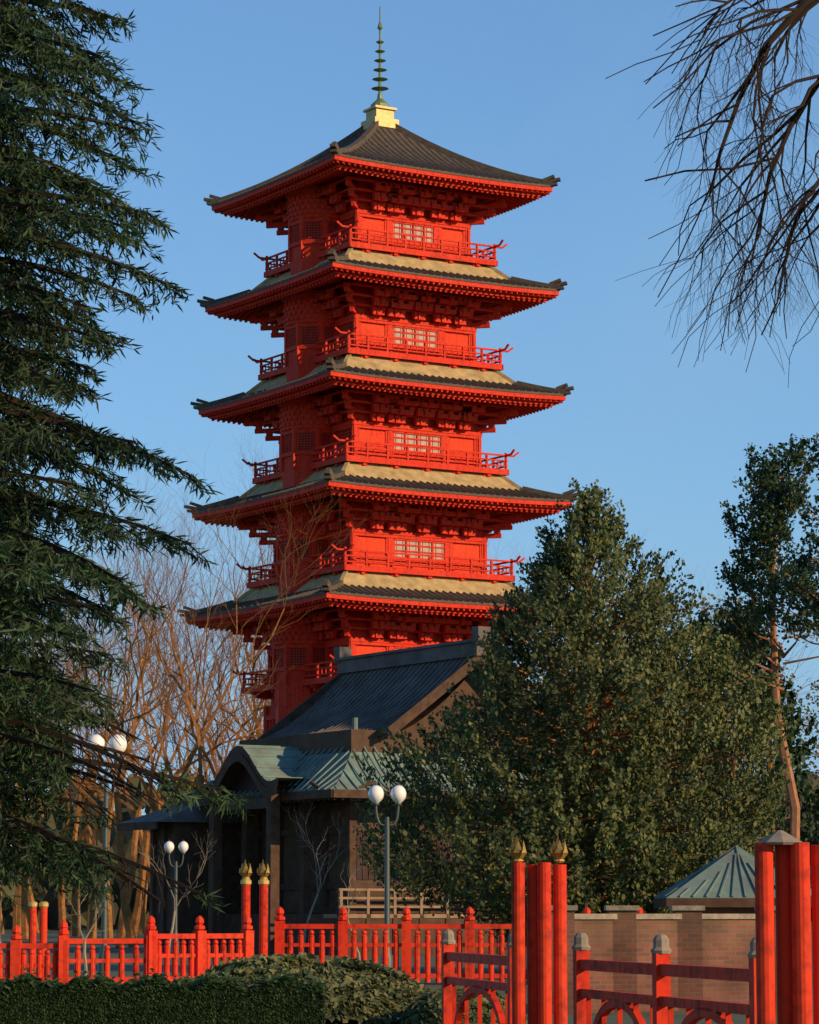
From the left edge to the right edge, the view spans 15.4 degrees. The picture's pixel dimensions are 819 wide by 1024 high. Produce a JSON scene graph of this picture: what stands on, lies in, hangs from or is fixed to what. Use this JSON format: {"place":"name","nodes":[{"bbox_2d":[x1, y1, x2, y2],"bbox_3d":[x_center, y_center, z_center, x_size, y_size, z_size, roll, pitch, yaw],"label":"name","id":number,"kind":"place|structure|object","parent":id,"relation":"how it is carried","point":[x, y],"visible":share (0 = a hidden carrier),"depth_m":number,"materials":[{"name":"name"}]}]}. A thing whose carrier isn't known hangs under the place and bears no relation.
{"place":"outdoors","nodes":[
{"label":"outdoors","id":0,"kind":"place"},
{"bbox_2d":[1,926,813,1023],"bbox_3d":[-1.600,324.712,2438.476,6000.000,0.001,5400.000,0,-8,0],"label":"ground","id":1,"kind":"structure","parent":0,"point":[679,1016],"depth_m":91.56,"materials":[{"name":"green plant"}]},
{"bbox_2d":[0,0,254,917],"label":"conifer","id":2,"kind":"object","parent":1,"relation":"on","point":[30,427],"visible":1,"depth_m":33.82,"materials":[{"name":"green plant"}]},
{"bbox_2d":[0,967,327,1023],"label":"hedge","id":3,"kind":"object","parent":1,"relation":"on","point":[157,998],"visible":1,"depth_m":41.00,"materials":[{"name":"green plant"}]},
{"bbox_2d":[0,732,405,976],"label":"street lamps","id":4,"kind":"object","parent":1,"relation":"on","point":[376,794],"visible":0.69,"depth_m":77.14,"materials":[{"name":"grey metal"}]},
{"bbox_2d":[62,804,365,975],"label":"young trees","id":5,"kind":"object","parent":1,"relation":"on","point":[171,932],"visible":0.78,"depth_m":79.36,"materials":[{"name":"brown plant"}]},
{"bbox_2d":[171,952,527,1023],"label":"shrubs","id":6,"kind":"object","parent":1,"relation":"on","point":[366,991],"visible":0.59,"depth_m":44.50,"materials":[{"name":"green plant"}]},
{"bbox_2d":[117,626,616,954],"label":"entrance hall","id":7,"kind":"structure","parent":1,"relation":"on","point":[300,759],"depth_m":123.84,"materials":[{"name":"wood"}]},
{"bbox_2d":[177,6,577,732],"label":"pagoda","id":8,"kind":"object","parent":1,"relation":"on","point":[381,396],"depth_m":158.29,"materials":[{"name":"red paint"}]},
{"bbox_2d":[0,830,818,1023],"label":"red fences","id":9,"kind":"object","parent":1,"relation":"on","point":[793,931],"visible":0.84,"depth_m":32.63,"materials":[{"name":"red wood"}]},
{"bbox_2d":[0,426,818,947],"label":"bare trees","id":10,"kind":"object","parent":1,"relation":"on","point":[130,924],"visible":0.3,"depth_m":185.56,"materials":[{"name":"brown plant"}]},
{"bbox_2d":[535,593,818,822],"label":"foliage","id":11,"kind":"object","parent":10,"relation":"on","point":[815,744],"visible":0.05,"depth_m":232.34,"materials":[{"name":"green plant"}]},
{"bbox_2d":[1,769,818,930],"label":"distant woods","id":12,"kind":"object","parent":1,"relation":"on","point":[51,898],"visible":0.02,"depth_m":297.80,"materials":[{"name":"brown plant"}]},
{"bbox_2d":[347,477,797,949],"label":"evergreen","id":13,"kind":"object","parent":1,"relation":"on","point":[587,824],"visible":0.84,"depth_m":81.70,"materials":[{"name":"green plant"}]},
{"bbox_2d":[551,905,776,1013],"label":"brick wall","id":14,"kind":"structure","parent":1,"relation":"on","point":[710,936],"depth_m":50.76,"materials":[{"name":"brown brick"}]},
{"bbox_2d":[654,845,811,907],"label":"pavilion roof","id":15,"kind":"structure","parent":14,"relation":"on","point":[726,879],"depth_m":73.09,"materials":[{"name":"teal metal"}]},
{"bbox_2d":[672,433,818,840],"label":"pines","id":16,"kind":"object","parent":1,"relation":"on","point":[747,623],"visible":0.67,"depth_m":127.80,"materials":[{"name":"green plant"}]},
{"bbox_2d":[687,636,818,929],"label":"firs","id":17,"kind":"object","parent":1,"relation":"on","point":[799,753],"visible":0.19,"depth_m":149.18,"materials":[{"name":"green plant"}]},
{"bbox_2d":[0,223,818,813],"bbox_3d":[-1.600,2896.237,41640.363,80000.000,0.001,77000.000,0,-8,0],"label":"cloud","id":18,"kind":"structure","parent":0,"point":[678,519],"depth_m":18515.39,"materials":[{"name":"blue"}]},
{"bbox_2d":[0,0,818,816],"label":"sky","id":19,"kind":"structure","parent":0,"point":[245,93],"materials":[{"name":"blue"}]},
{"bbox_2d":[605,0,818,384],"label":"bare tree","id":20,"kind":"object","parent":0,"point":[797,14],"visible":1,"depth_m":30.52,"materials":[{"name":"black plant"}]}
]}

